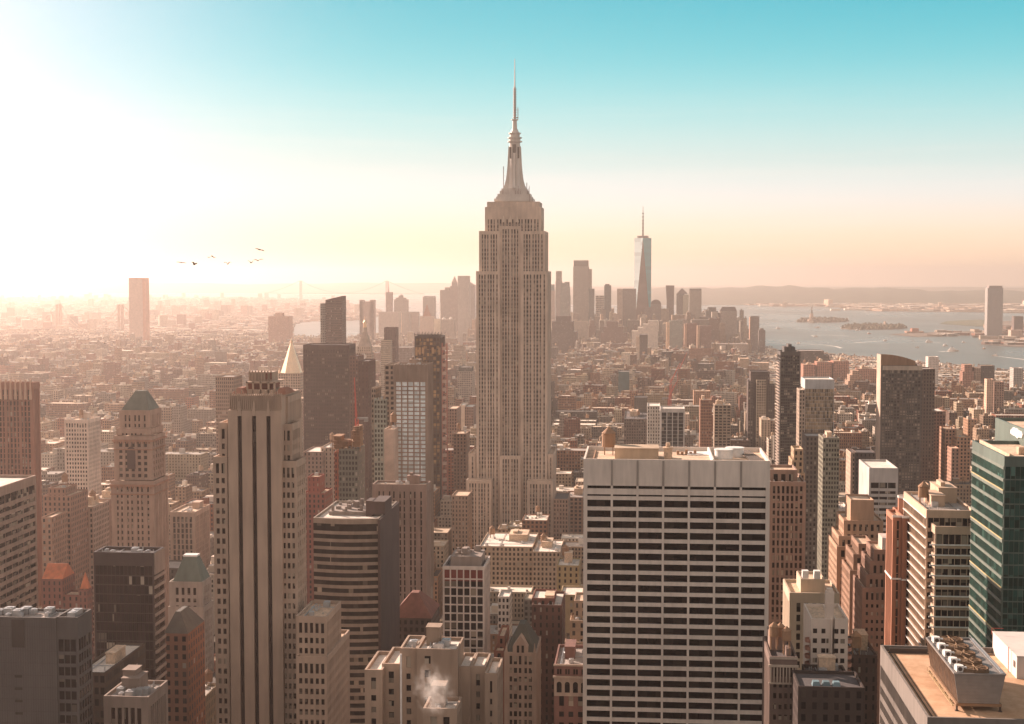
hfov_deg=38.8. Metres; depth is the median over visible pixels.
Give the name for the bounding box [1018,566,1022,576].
window
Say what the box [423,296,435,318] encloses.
chamfered tower
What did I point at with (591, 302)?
dark teal tower
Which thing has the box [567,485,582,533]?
brown grid loft
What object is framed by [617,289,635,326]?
box tower
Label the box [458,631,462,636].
window
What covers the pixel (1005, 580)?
window
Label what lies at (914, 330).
terminal building
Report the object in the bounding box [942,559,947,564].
window
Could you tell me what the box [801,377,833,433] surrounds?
mottled glass tower
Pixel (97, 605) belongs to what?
window
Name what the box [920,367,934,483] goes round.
plain brown slab
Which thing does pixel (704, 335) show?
red brick tower
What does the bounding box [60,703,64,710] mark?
window
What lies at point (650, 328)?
white stepped block
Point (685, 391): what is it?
city building
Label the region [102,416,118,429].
city building
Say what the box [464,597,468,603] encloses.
window
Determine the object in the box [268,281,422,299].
harbour bridge
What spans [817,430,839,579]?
weathered glass block
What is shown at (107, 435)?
city building
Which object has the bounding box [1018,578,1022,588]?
window
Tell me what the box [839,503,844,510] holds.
white shed building
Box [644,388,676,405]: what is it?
city building
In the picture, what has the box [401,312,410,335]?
pale tower
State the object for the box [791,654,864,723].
skylit block
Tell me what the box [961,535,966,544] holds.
window
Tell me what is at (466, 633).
window
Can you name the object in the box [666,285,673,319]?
flared tower
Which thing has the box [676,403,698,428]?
city building
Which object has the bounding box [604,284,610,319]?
dark teal tower
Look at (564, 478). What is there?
city building
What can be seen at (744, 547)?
window
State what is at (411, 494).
stone office
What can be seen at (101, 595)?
window
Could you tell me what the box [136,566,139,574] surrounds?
window
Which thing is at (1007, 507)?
window
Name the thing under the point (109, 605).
window
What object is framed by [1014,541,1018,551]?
window
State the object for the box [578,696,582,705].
window
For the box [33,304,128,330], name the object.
river bridge
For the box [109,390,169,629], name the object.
pyramid roof tower
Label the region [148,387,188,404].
city building
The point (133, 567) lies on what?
window
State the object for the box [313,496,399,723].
banded office
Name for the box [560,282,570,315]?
jumbled tower
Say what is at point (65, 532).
brown apartment block
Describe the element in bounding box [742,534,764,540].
window
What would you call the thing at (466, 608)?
window
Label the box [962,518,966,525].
window
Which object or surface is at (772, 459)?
city building
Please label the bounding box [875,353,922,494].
curved top tower
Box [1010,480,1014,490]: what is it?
window
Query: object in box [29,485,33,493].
window
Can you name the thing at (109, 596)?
window
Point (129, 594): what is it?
dark glass box
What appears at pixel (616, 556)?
window
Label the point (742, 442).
city building
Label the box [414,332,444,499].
black tower
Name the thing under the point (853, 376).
domed apartment block
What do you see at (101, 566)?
window
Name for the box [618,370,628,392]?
teal netted building
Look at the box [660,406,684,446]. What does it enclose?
white capped tower
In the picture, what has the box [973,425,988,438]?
city building
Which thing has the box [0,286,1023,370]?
water
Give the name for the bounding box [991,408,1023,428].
city building
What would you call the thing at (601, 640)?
window
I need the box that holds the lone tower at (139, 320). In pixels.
[129,278,149,341]
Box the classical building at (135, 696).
[103,665,167,723]
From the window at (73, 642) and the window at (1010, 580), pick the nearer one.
the window at (73, 642)
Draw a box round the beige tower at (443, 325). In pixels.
[434,307,455,337]
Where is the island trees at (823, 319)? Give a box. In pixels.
[797,316,848,321]
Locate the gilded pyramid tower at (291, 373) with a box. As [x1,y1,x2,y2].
[278,338,302,395]
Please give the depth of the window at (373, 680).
439.29 m
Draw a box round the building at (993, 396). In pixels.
[984,378,1003,413]
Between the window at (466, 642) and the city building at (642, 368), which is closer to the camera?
the window at (466, 642)
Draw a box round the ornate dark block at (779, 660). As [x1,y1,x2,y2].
[762,622,798,723]
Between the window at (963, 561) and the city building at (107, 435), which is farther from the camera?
the city building at (107, 435)
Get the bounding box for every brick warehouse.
[801,359,814,376]
[814,357,831,377]
[831,357,848,380]
[855,364,876,382]
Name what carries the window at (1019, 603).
in the green glass tower at (996, 586)
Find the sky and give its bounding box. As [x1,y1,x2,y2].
[0,0,1023,285]
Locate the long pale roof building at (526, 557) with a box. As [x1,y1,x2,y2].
[480,526,563,592]
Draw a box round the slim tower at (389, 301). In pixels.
[386,284,392,311]
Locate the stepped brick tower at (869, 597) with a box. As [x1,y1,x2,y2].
[852,533,885,723]
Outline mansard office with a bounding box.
[711,307,736,342]
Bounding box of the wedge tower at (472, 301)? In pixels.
[470,282,475,329]
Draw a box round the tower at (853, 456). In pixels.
[845,448,875,493]
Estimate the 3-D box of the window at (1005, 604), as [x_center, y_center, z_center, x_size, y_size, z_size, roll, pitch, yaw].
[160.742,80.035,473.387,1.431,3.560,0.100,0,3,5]
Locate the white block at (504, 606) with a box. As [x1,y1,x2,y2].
[498,589,511,636]
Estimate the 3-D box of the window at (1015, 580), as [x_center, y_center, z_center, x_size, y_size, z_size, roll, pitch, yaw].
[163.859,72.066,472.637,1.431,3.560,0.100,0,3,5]
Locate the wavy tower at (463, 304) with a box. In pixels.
[458,276,469,344]
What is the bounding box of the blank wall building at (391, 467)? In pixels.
[384,411,398,480]
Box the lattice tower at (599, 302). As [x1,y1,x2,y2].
[596,296,603,315]
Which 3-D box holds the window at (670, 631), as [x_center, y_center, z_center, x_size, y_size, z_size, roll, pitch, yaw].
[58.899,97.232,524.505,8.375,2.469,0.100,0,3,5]
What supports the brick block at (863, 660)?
on the pavement
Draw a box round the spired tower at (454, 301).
[450,276,457,332]
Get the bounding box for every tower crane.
[354,377,367,425]
[662,382,676,405]
[664,363,679,405]
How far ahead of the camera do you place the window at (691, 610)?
523.20 m
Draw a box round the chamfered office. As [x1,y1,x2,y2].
[705,307,717,318]
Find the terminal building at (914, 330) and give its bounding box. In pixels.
[904,328,923,332]
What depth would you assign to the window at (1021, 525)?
471.29 m
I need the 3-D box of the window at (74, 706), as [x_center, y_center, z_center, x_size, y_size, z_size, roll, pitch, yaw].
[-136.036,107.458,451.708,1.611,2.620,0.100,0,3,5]
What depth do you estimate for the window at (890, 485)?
889.35 m
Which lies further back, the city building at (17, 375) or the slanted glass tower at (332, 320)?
the city building at (17, 375)
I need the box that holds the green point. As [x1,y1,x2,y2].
[940,320,984,325]
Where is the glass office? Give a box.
[666,320,682,349]
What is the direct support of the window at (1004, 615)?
in the green glass tower at (996, 586)
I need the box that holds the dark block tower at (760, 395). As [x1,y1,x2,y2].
[746,370,774,447]
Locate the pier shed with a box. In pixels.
[830,305,1020,310]
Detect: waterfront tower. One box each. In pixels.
[749,316,758,350]
[758,328,764,352]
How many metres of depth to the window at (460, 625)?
653.37 m
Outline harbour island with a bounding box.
[840,328,904,329]
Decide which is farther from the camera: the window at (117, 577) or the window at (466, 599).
the window at (466, 599)
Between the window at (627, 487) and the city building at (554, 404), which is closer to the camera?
the window at (627, 487)
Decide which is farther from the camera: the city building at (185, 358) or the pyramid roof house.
the city building at (185, 358)
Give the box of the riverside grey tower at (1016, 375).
[1009,367,1022,389]
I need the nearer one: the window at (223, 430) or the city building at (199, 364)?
the window at (223, 430)
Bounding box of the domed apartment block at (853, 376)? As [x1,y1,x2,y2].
[845,370,862,388]
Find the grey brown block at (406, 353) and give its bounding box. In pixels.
[399,346,414,361]
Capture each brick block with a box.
[165,606,205,723]
[306,472,332,604]
[847,629,876,723]
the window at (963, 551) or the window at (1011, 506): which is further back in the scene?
the window at (963, 551)
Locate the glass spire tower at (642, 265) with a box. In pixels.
[634,213,650,319]
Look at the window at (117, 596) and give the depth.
541.26 m
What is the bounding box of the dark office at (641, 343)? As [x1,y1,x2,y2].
[636,334,647,359]
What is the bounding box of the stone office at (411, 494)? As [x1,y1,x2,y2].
[372,472,430,603]
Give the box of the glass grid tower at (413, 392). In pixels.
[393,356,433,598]
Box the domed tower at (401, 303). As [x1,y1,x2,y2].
[394,294,408,312]
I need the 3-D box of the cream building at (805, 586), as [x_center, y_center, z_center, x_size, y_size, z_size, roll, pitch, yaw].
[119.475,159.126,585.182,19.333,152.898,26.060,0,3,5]
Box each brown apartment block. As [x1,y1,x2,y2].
[41,472,88,589]
[88,487,111,658]
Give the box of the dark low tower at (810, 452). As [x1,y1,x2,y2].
[802,432,821,570]
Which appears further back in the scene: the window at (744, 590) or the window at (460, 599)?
the window at (460, 599)
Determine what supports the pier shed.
on the jersey shore ground at (836, 307)
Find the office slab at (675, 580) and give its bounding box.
[583,427,769,723]
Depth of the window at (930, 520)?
553.29 m
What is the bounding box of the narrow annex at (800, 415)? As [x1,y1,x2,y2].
[796,388,804,446]
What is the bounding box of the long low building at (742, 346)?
[711,343,747,356]
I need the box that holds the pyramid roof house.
[400,590,439,646]
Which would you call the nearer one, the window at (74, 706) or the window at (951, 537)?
the window at (74, 706)
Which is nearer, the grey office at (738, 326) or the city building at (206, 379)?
the city building at (206, 379)
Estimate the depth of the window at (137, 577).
540.21 m
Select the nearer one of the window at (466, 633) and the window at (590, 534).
the window at (590, 534)
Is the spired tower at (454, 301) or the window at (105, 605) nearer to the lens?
the window at (105, 605)
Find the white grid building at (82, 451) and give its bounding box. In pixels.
[64,409,100,494]
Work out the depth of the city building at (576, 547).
1117.49 m
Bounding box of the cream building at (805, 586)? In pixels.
[783,569,839,669]
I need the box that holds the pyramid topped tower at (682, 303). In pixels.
[676,288,688,314]
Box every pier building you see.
[738,357,748,368]
[752,362,768,370]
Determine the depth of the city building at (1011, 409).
2128.32 m
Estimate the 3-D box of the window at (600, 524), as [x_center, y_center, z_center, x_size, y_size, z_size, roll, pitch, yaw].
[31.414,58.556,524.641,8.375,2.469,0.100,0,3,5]
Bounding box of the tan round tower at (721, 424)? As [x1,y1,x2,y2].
[713,399,730,446]
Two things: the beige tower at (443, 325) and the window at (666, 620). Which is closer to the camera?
the window at (666, 620)
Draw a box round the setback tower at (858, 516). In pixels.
[827,494,883,605]
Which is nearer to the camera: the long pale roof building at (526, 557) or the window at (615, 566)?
the window at (615, 566)
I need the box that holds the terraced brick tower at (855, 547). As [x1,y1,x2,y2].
[841,535,870,635]
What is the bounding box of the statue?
[807,305,814,320]
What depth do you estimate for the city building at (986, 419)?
2056.97 m
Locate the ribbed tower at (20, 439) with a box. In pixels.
[0,379,42,605]
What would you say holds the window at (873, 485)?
in the pale banded block at (878, 481)
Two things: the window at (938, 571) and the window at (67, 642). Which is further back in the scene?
the window at (938, 571)
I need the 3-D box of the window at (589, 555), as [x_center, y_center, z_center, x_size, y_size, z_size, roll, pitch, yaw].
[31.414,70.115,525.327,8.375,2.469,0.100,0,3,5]
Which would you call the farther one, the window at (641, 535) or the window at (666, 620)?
the window at (666, 620)
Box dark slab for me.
[303,343,355,450]
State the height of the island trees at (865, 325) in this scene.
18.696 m
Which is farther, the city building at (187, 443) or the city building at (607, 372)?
the city building at (607, 372)
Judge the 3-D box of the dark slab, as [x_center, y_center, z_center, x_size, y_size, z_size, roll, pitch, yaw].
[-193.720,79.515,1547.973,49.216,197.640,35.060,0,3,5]
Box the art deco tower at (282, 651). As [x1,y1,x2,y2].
[213,371,349,723]
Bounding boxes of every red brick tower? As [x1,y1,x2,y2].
[684,323,696,347]
[697,325,711,347]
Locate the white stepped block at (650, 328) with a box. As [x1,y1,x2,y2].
[632,320,657,348]
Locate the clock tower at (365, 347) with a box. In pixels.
[356,320,373,358]
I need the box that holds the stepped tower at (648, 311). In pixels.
[644,307,651,319]
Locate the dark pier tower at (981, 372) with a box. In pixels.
[972,365,994,384]
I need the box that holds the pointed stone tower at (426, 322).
[420,305,433,333]
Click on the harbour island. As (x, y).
(870, 329)
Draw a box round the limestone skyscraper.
[466,59,555,548]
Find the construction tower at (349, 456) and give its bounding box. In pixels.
[332,424,364,500]
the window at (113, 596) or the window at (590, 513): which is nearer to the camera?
the window at (590, 513)
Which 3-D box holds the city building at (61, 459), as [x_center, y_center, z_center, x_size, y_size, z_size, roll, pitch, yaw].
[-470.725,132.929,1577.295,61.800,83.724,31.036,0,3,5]
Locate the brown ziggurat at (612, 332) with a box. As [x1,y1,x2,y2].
[601,321,627,344]
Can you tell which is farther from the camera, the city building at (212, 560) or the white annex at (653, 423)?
the white annex at (653, 423)
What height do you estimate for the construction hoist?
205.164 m
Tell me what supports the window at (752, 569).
in the office slab at (675, 580)
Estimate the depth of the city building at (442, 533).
1250.98 m
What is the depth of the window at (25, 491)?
627.26 m
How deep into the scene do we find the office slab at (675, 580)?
523.42 m
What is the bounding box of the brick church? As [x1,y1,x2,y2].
[41,563,93,659]
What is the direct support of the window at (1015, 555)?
in the green glass tower at (996, 586)
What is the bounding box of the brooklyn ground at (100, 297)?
[4,296,377,321]
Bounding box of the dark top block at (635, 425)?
[624,396,646,443]
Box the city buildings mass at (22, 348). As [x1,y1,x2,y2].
[0,306,1023,656]
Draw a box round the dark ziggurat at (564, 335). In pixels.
[551,316,577,353]
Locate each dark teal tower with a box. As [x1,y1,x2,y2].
[589,289,594,319]
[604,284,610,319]
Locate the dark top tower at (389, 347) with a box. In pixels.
[381,327,398,395]
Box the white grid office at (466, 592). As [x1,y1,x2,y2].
[443,545,489,652]
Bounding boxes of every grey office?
[0,606,92,723]
[737,320,748,334]
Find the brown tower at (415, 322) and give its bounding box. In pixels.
[411,312,419,337]
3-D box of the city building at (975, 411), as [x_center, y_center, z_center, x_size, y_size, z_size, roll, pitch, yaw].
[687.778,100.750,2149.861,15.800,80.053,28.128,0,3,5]
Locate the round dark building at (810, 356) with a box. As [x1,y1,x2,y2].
[797,349,831,377]
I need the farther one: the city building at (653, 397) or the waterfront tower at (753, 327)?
the waterfront tower at (753, 327)
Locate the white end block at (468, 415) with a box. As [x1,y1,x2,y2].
[460,402,475,428]
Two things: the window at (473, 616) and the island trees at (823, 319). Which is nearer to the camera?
the window at (473, 616)
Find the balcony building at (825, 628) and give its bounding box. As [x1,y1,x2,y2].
[803,587,851,670]
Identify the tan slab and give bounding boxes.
[215,374,241,454]
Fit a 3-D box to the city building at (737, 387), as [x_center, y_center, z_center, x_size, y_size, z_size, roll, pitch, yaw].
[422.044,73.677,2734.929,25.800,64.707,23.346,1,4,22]
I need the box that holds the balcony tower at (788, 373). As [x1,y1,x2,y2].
[775,343,799,464]
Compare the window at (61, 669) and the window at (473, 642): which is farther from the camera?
the window at (473, 642)
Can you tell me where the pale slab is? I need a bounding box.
[378,312,400,336]
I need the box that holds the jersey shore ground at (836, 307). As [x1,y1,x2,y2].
[777,305,947,311]
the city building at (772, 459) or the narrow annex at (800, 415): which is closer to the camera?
the narrow annex at (800, 415)
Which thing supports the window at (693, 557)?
in the office slab at (675, 580)
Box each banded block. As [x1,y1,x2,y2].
[0,475,38,607]
[859,459,897,532]
[903,479,970,645]
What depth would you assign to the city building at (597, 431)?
1995.76 m
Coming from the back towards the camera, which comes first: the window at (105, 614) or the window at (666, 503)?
the window at (105, 614)
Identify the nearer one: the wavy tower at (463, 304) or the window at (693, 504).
the window at (693, 504)
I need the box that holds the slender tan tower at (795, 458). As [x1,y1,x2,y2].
[788,446,804,479]
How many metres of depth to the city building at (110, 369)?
3227.38 m
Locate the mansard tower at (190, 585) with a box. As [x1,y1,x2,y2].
[168,553,213,671]
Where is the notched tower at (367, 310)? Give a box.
[359,300,375,339]
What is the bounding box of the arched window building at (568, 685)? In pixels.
[553,639,582,723]
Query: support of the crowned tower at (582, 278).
on the street
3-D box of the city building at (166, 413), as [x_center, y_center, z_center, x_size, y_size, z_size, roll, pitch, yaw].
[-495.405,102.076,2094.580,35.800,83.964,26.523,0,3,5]
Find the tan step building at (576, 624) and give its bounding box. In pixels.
[565,592,582,644]
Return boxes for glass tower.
[320,296,345,342]
[372,362,398,483]
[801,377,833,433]
[968,418,1023,646]
[984,286,1002,335]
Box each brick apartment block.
[933,408,945,479]
[939,420,970,480]
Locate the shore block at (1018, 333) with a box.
[1008,330,1023,338]
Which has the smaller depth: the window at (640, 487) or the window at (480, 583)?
the window at (640, 487)
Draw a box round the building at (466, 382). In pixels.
[458,366,474,403]
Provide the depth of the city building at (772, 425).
1924.10 m
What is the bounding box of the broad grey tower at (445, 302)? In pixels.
[440,287,449,318]
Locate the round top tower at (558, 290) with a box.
[555,271,561,320]
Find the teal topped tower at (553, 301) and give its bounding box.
[551,284,554,320]
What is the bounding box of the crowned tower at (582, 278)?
[573,260,591,320]
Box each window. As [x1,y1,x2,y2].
[0,495,3,504]
[5,493,10,502]
[11,491,16,500]
[17,489,22,498]
[23,487,27,495]
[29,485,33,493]
[59,639,63,650]
[59,655,63,662]
[59,667,63,674]
[59,679,63,686]
[60,691,64,698]
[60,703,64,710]
[60,715,64,722]
[65,639,69,650]
[65,655,69,662]
[65,667,69,674]
[65,679,69,687]
[66,691,70,699]
[66,703,70,711]
[66,715,70,723]
[71,640,75,650]
[71,655,75,663]
[71,667,75,675]
[72,679,76,687]
[72,691,76,699]
[72,703,76,711]
[72,715,76,723]
[95,565,98,574]
[96,604,99,611]
[96,613,99,620]
[100,565,102,574]
[100,594,103,601]
[100,604,103,611]
[100,613,103,620]
[104,594,107,602]
[104,604,107,611]
[104,613,107,620]
[108,585,111,592]
[108,594,111,602]
[108,604,111,611]
[112,585,115,592]
[112,595,115,602]
[112,604,115,611]
[112,707,114,723]
[116,576,119,583]
[116,585,119,593]
[116,595,119,602]
[118,707,121,723]
[120,566,123,574]
[120,576,123,583]
[120,585,123,593]
[120,595,123,602]
[124,566,127,574]
[124,576,127,583]
[124,586,127,593]
[125,708,127,723]
[127,447,135,468]
[128,566,131,574]
[128,576,131,583]
[131,708,134,723]
[132,566,135,574]
[132,576,135,584]
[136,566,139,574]
[136,576,139,584]
[138,708,140,723]
[140,566,143,574]
[141,604,144,612]
[145,605,148,612]
[149,595,152,602]
[149,605,152,612]
[216,463,218,472]
[222,429,224,438]
[222,463,224,472]
[287,431,289,440]
[287,468,289,477]
[371,678,375,688]
[371,695,375,700]
[389,671,393,682]
[407,656,410,666]
[445,588,449,594]
[445,597,449,603]
[445,605,449,611]
[445,614,449,620]
[445,622,449,628]
[445,631,449,636]
[451,588,455,594]
[451,597,455,603]
[451,605,455,611]
[451,614,455,620]
[451,622,455,628]
[451,631,455,636]
[458,581,462,586]
[458,588,462,594]
[458,597,462,603]
[458,605,462,611]
[458,614,462,620]
[458,623,462,629]
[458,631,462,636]
[464,581,468,586]
[464,588,468,594]
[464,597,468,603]
[464,606,469,612]
[464,614,469,620]
[464,623,469,629]
[464,631,469,637]
[464,640,469,646]
[471,581,475,586]
[471,588,475,595]
[471,597,475,603]
[471,606,475,612]
[471,614,475,620]
[471,623,475,629]
[471,631,475,637]
[471,640,475,646]
[476,674,479,684]
[478,581,482,586]
[478,589,482,595]
[478,597,482,603]
[478,606,482,612]
[478,614,482,620]
[478,623,482,629]
[478,632,482,638]
[478,640,482,646]
[510,144,518,182]
[559,696,563,705]
[569,696,572,705]
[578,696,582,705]
[587,485,610,495]
[587,500,610,505]
[587,510,610,516]
[587,521,610,527]
[587,531,610,537]
[587,542,610,548]
[587,553,609,558]
[587,563,609,569]
[587,574,609,580]
[587,584,609,590]
[587,595,609,601]
[587,605,609,611]
[587,616,609,622]
[587,626,609,632]
[587,637,609,643]
[612,606,635,612]
[612,616,635,622]
[612,627,635,633]
[612,638,635,643]
[613,486,635,495]
[613,500,635,506]
[613,511,635,516]
[613,521,635,527]
[613,532,635,538]
[613,542,635,548]
[613,553,635,559]
[613,564,635,569]
[613,574,635,580]
[613,585,635,591]
[613,595,635,601]
[638,511,661,517]
[638,522,661,527]
[638,532,661,538]
[638,543,661,549]
[638,553,661,559]
[638,564,661,570]
[638,575,660,581]
[638,585,660,591]
[638,596,660,602]
[638,606,660,612]
[638,617,660,623]
[638,628,660,633]
[639,486,661,496]
[639,500,661,506]
[663,618,686,623]
[663,628,686,634]
[664,486,687,496]
[664,501,687,507]
[664,511,687,517]
[664,522,687,528]
[664,533,686,538]
[664,543,686,549]
[664,554,686,560]
[664,565,686,570]
[664,575,686,581]
[664,586,686,592]
[664,596,686,602]
[664,607,686,613]
[689,576,712,581]
[689,586,712,592]
[689,597,712,603]
[689,607,712,613]
[689,618,712,624]
[689,629,711,634]
[690,487,713,496]
[690,501,713,507]
[690,512,712,518]
[690,522,712,528]
[690,533,712,539]
[690,544,712,550]
[690,554,712,560]
[690,565,712,571]
[715,555,738,561]
[715,565,738,571]
[715,576,738,582]
[715,587,738,593]
[715,597,738,603]
[715,608,737,614]
[715,619,737,624]
[715,629,737,635]
[716,487,739,497]
[716,501,738,507]
[716,512,738,518]
[716,523,738,529]
[716,533,738,539]
[716,544,738,550]
[741,545,764,550]
[741,555,764,561]
[741,566,764,572]
[741,577,764,582]
[741,587,764,593]
[741,598,763,604]
[741,608,763,614]
[741,619,763,625]
[741,630,763,636]
[742,487,765,497]
[742,502,764,508]
[742,512,764,518]
[742,523,764,529]
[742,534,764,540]
[796,603,799,611]
[871,482,878,487]
[879,483,886,487]
[888,483,895,487]
[928,518,932,527]
[934,518,938,525]
[936,548,941,553]
[936,559,941,564]
[936,569,941,574]
[936,579,940,584]
[937,534,941,543]
[939,518,944,525]
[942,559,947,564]
[942,569,947,574]
[942,579,947,584]
[943,534,947,543]
[943,548,947,554]
[945,518,949,525]
[948,569,953,574]
[948,579,953,585]
[949,534,954,543]
[949,548,953,554]
[949,559,953,564]
[951,518,955,525]
[955,535,960,543]
[955,549,959,554]
[955,559,959,564]
[955,569,959,574]
[957,518,961,525]
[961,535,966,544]
[961,549,966,554]
[961,559,966,564]
[961,569,965,574]
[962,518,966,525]
[1003,578,1007,588]
[1003,590,1007,600]
[1003,602,1007,612]
[1003,614,1006,624]
[1004,529,1008,539]
[1004,541,1008,551]
[1004,553,1008,563]
[1004,566,1007,576]
[1005,480,1009,490]
[1005,492,1009,502]
[1005,505,1009,515]
[1005,517,1008,527]
[1006,467,1009,478]
[1008,578,1012,588]
[1008,590,1012,600]
[1008,602,1011,612]
[1008,614,1011,624]
[1009,529,1013,539]
[1009,541,1013,551]
[1009,554,1012,564]
[1009,566,1012,576]
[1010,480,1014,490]
[1010,492,1014,502]
[1010,505,1014,515]
[1010,517,1013,527]
[1011,467,1014,478]
[1012,614,1016,624]
[1013,566,1017,576]
[1013,578,1017,588]
[1013,590,1017,600]
[1013,602,1016,612]
[1014,517,1018,527]
[1014,529,1018,539]
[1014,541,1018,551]
[1014,554,1017,564]
[1015,467,1019,478]
[1015,480,1019,490]
[1015,493,1019,503]
[1015,505,1018,515]
[1017,615,1021,624]
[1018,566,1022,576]
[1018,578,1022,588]
[1018,590,1022,600]
[1018,602,1021,612]
[1019,517,1023,527]
[1019,529,1023,539]
[1019,542,1023,551]
[1019,554,1022,564]
[1020,467,1023,478]
[1020,480,1023,490]
[1020,493,1023,503]
[1020,505,1023,515]
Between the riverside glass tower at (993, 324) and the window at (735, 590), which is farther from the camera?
the riverside glass tower at (993, 324)
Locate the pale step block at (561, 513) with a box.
[553,492,569,538]
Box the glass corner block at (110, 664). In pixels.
[92,642,145,723]
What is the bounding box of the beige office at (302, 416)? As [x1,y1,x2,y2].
[301,396,303,436]
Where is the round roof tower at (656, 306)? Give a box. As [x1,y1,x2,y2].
[651,299,660,320]
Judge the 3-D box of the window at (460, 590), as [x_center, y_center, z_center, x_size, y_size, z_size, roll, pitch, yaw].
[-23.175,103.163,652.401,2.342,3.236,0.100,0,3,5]
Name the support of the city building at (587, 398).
on the pavement
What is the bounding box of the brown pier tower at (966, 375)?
[959,364,973,387]
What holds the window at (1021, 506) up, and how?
in the green glass tower at (996, 586)
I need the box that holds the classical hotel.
[170,500,209,568]
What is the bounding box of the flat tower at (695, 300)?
[689,289,701,318]
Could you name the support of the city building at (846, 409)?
on the pavement
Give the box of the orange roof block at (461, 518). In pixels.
[452,490,471,552]
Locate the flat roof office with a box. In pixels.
[879,628,1023,723]
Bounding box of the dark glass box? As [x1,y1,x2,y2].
[93,546,166,679]
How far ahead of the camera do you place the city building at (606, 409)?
2262.91 m
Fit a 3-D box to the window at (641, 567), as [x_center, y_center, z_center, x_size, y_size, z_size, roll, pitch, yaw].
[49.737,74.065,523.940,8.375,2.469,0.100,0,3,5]
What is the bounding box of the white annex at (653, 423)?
[647,403,659,446]
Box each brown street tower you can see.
[448,405,460,446]
[453,422,469,491]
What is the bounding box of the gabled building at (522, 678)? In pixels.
[504,620,540,723]
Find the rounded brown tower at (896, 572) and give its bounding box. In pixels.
[884,494,908,644]
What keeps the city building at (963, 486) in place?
on the pavement
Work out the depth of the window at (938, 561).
546.04 m
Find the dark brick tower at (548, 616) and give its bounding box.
[532,589,564,723]
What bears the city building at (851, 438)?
on the pavement
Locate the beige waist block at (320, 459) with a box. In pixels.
[303,432,337,502]
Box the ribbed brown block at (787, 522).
[768,465,805,625]
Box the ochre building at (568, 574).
[557,544,582,636]
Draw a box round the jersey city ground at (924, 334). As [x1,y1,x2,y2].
[891,320,1023,346]
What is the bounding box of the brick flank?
[494,625,508,723]
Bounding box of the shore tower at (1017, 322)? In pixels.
[1012,316,1022,333]
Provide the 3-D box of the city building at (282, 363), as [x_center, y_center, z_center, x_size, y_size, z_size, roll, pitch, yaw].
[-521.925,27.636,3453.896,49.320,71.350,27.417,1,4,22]
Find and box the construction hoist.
[442,343,447,497]
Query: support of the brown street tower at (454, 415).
on the pavement
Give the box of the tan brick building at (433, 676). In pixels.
[364,623,502,723]
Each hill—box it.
[0,282,1023,292]
[555,285,1023,304]
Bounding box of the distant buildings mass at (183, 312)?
[0,292,1023,344]
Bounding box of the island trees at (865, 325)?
[841,322,906,328]
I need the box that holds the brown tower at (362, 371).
[350,354,375,500]
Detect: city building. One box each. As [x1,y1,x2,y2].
[0,364,14,373]
[12,371,23,380]
[39,350,55,359]
[41,426,59,438]
[41,470,64,480]
[46,400,90,417]
[50,365,71,375]
[56,372,76,385]
[57,445,101,481]
[61,358,83,366]
[64,384,82,398]
[71,390,94,401]
[76,360,92,373]
[83,369,100,383]
[93,374,104,382]
[94,348,107,358]
[95,391,115,401]
[100,426,115,447]
[101,359,126,382]
[101,463,113,481]
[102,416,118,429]
[105,399,125,411]
[114,347,123,365]
[114,374,129,384]
[128,380,144,399]
[146,350,168,360]
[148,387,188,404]
[159,365,181,380]
[160,403,175,421]
[162,371,173,384]
[165,444,207,479]
[169,560,181,580]
[172,404,186,435]
[175,433,195,451]
[175,480,196,505]
[179,351,189,367]
[182,495,213,530]
[185,395,198,408]
[186,464,208,487]
[187,404,215,426]
[188,385,209,395]
[192,486,209,498]
[194,356,203,373]
[196,427,215,446]
[197,374,220,390]
[205,669,215,723]
[205,670,215,683]
[210,364,229,373]
[210,555,213,563]
[216,350,226,361]
[235,362,248,371]
[265,358,280,370]
[280,359,302,369]
[433,553,442,618]
[434,527,451,555]
[434,540,448,567]
[435,492,453,526]
[445,446,474,496]
[448,382,455,406]
[452,345,465,359]
[490,585,533,619]
[490,624,531,650]
[498,524,508,531]
[508,520,521,531]
[512,593,532,623]
[522,505,549,538]
[551,381,557,425]
[555,410,597,422]
[556,468,571,486]
[557,445,586,482]
[558,390,576,409]
[561,534,582,540]
[564,413,579,436]
[564,538,582,582]
[574,321,588,340]
[576,373,587,383]
[583,379,606,396]
[584,388,591,406]
[588,371,601,383]
[589,403,628,421]
[591,423,623,443]
[602,365,623,378]
[605,381,617,397]
[626,362,652,373]
[627,384,637,408]
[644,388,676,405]
[645,383,667,392]
[649,365,667,380]
[671,352,687,366]
[676,365,689,388]
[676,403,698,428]
[681,380,689,398]
[689,347,712,362]
[693,387,709,404]
[695,368,725,379]
[708,317,719,342]
[712,387,737,422]
[716,358,738,378]
[720,323,725,342]
[731,384,740,391]
[731,432,748,447]
[736,393,746,422]
[759,416,769,450]
[769,418,776,435]
[770,435,775,464]
[834,426,861,447]
[836,402,856,421]
[837,411,852,422]
[839,452,845,480]
[854,377,872,393]
[865,397,875,412]
[923,475,971,506]
[935,396,944,407]
[953,396,962,418]
[963,413,976,438]
[969,404,984,422]
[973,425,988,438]
[974,395,982,406]
[976,389,1013,399]
[979,413,992,428]
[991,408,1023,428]
[1000,404,1023,413]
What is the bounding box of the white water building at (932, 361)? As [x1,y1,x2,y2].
[925,356,938,383]

